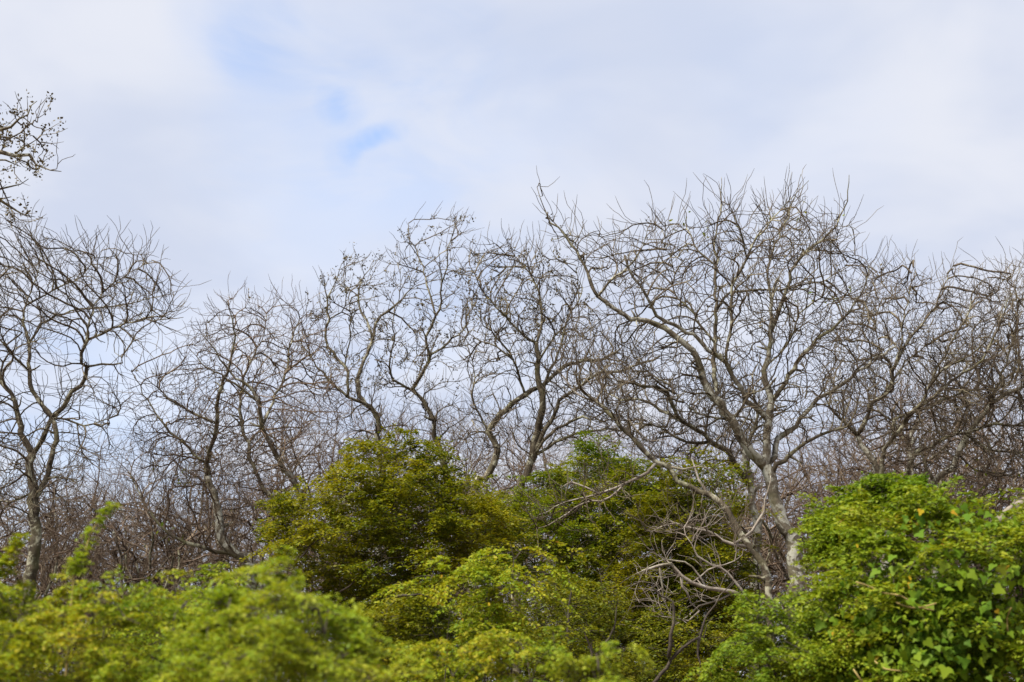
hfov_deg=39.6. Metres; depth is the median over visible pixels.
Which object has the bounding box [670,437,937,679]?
bare thicket
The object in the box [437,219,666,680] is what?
bare tree
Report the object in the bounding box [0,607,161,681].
undergrowth shrub
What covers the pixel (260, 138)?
sky
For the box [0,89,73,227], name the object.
bare tree
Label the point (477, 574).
drooping shrub
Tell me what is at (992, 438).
distant bare tree
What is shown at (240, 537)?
bare thicket
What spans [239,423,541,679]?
olive shrub
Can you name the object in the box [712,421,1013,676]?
bare thicket
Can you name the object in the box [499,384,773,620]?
distant bare tree
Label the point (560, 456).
distant bare tree
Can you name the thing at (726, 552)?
olive thicket
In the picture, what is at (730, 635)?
undergrowth shrub
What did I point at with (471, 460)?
distant bare tree
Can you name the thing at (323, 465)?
distant bare tree
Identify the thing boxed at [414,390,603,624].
distant bare tree
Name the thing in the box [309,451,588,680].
bare thicket
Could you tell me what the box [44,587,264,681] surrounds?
undergrowth shrub
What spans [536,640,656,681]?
leafy spray
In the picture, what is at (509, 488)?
bare thicket
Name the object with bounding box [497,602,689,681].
undergrowth shrub
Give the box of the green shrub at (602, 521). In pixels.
[466,430,678,679]
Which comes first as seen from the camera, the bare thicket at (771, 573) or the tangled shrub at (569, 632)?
the tangled shrub at (569, 632)
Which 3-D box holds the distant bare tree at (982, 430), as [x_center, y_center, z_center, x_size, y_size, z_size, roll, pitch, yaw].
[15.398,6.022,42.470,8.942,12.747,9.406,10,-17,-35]
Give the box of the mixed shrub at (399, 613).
[328,586,518,681]
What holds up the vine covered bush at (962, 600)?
on the ground
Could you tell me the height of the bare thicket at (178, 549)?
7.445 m
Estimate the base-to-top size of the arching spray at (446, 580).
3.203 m
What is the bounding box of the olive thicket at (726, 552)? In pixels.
[532,445,790,681]
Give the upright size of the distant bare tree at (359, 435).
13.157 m
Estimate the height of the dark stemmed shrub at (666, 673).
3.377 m
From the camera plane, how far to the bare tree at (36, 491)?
26.56 m
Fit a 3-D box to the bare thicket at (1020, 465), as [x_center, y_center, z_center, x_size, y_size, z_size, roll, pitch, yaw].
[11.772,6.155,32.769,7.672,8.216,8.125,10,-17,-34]
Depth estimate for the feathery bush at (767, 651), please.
10.97 m
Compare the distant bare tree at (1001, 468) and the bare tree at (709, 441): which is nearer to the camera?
the bare tree at (709, 441)
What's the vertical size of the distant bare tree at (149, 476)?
9.289 m
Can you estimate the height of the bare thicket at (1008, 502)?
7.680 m
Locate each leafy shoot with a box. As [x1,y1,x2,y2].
[0,532,30,625]
[52,501,121,675]
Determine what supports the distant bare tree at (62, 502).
on the ground
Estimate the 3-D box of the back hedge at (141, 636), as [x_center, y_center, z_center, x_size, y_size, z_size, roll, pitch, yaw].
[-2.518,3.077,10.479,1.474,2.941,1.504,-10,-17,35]
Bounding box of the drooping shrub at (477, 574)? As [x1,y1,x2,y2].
[424,540,585,681]
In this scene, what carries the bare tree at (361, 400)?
on the ground
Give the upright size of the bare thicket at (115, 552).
7.125 m
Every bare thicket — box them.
[0,473,209,677]
[0,473,226,680]
[0,481,145,681]
[9,479,265,677]
[89,474,366,680]
[133,465,387,681]
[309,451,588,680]
[437,442,688,681]
[523,448,809,679]
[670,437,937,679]
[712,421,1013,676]
[809,444,1023,678]
[865,437,1023,676]
[878,443,1023,678]
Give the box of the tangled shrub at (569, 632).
[501,566,658,681]
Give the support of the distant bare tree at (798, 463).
on the ground
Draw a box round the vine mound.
[788,471,919,607]
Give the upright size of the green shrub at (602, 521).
6.499 m
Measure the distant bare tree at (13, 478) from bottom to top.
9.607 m
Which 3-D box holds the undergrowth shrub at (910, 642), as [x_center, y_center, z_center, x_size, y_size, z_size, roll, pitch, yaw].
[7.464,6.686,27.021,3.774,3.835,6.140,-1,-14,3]
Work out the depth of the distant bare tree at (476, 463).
43.24 m
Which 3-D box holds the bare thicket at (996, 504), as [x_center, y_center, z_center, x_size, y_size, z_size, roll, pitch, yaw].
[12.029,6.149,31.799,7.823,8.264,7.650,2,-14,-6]
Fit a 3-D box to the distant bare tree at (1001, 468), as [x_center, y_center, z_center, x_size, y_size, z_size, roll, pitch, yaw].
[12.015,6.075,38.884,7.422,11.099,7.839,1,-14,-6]
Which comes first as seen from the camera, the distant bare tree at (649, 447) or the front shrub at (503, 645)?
the front shrub at (503, 645)
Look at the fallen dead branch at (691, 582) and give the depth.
19.25 m
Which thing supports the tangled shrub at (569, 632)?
on the ground
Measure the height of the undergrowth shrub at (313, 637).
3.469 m
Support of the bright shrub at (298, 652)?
on the ground
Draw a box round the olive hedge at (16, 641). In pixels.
[0,565,249,681]
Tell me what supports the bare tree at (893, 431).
on the ground
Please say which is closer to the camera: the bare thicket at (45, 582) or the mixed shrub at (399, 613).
the mixed shrub at (399, 613)
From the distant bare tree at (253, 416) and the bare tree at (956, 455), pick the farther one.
the distant bare tree at (253, 416)
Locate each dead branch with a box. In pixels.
[614,489,764,634]
[984,497,1023,528]
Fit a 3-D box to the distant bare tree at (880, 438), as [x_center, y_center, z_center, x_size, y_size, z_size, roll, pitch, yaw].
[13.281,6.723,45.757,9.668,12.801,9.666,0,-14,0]
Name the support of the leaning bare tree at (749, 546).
on the ground
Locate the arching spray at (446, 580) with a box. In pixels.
[370,555,465,681]
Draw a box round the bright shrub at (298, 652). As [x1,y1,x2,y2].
[139,542,435,681]
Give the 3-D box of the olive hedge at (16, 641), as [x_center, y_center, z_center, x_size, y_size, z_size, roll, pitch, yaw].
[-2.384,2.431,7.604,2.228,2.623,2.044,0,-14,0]
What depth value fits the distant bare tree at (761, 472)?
51.87 m
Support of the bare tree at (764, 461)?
on the ground
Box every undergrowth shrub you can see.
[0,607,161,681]
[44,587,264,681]
[236,611,400,681]
[347,618,560,681]
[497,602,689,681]
[621,592,870,681]
[841,600,956,679]
[919,618,1023,681]
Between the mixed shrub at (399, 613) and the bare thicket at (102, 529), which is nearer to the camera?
the mixed shrub at (399, 613)
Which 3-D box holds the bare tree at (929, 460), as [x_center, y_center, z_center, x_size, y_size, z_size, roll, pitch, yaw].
[9.244,4.972,31.631,4.989,9.587,3.827,0,-14,0]
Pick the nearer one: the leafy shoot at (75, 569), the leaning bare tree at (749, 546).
the leafy shoot at (75, 569)
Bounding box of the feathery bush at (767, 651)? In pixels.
[682,572,889,681]
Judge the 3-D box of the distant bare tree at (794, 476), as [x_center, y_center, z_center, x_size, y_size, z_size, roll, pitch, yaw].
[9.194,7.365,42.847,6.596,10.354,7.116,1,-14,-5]
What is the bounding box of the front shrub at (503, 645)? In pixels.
[302,626,575,681]
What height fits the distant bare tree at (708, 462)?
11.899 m
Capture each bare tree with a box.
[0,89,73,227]
[0,199,210,680]
[0,424,98,663]
[0,439,201,660]
[0,443,157,678]
[15,420,229,596]
[58,418,294,615]
[100,271,366,647]
[126,384,359,618]
[187,375,442,677]
[217,383,473,642]
[286,202,484,581]
[316,382,537,613]
[346,384,577,612]
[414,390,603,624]
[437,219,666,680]
[472,398,689,624]
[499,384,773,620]
[513,297,775,680]
[531,163,909,663]
[564,331,793,679]
[600,385,808,627]
[649,411,837,639]
[725,418,879,635]
[738,408,976,634]
[779,359,1023,598]
[791,234,1023,576]
[797,372,1023,584]
[811,361,1021,535]
[875,337,1023,596]
[897,247,1023,585]
[954,358,1023,607]
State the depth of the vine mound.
12.63 m
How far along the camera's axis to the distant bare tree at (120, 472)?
46.02 m
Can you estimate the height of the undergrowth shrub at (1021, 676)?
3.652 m
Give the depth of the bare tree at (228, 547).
28.11 m
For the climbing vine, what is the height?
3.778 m
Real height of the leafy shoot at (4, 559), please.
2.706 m
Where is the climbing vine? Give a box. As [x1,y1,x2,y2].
[882,472,938,644]
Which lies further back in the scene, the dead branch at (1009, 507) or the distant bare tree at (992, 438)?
the distant bare tree at (992, 438)
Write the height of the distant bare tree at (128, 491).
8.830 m
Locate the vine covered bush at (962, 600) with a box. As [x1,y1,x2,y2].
[773,475,1023,681]
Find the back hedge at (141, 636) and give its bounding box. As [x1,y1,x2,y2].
[90,561,280,680]
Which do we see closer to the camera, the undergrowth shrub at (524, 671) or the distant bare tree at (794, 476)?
the undergrowth shrub at (524, 671)
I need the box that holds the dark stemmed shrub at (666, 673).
[607,573,758,681]
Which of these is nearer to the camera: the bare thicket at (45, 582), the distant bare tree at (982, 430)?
the bare thicket at (45, 582)
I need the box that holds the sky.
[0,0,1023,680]
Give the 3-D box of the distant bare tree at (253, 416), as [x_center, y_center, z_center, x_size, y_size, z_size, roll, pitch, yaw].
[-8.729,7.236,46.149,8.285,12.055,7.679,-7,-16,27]
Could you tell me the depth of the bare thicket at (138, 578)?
29.83 m

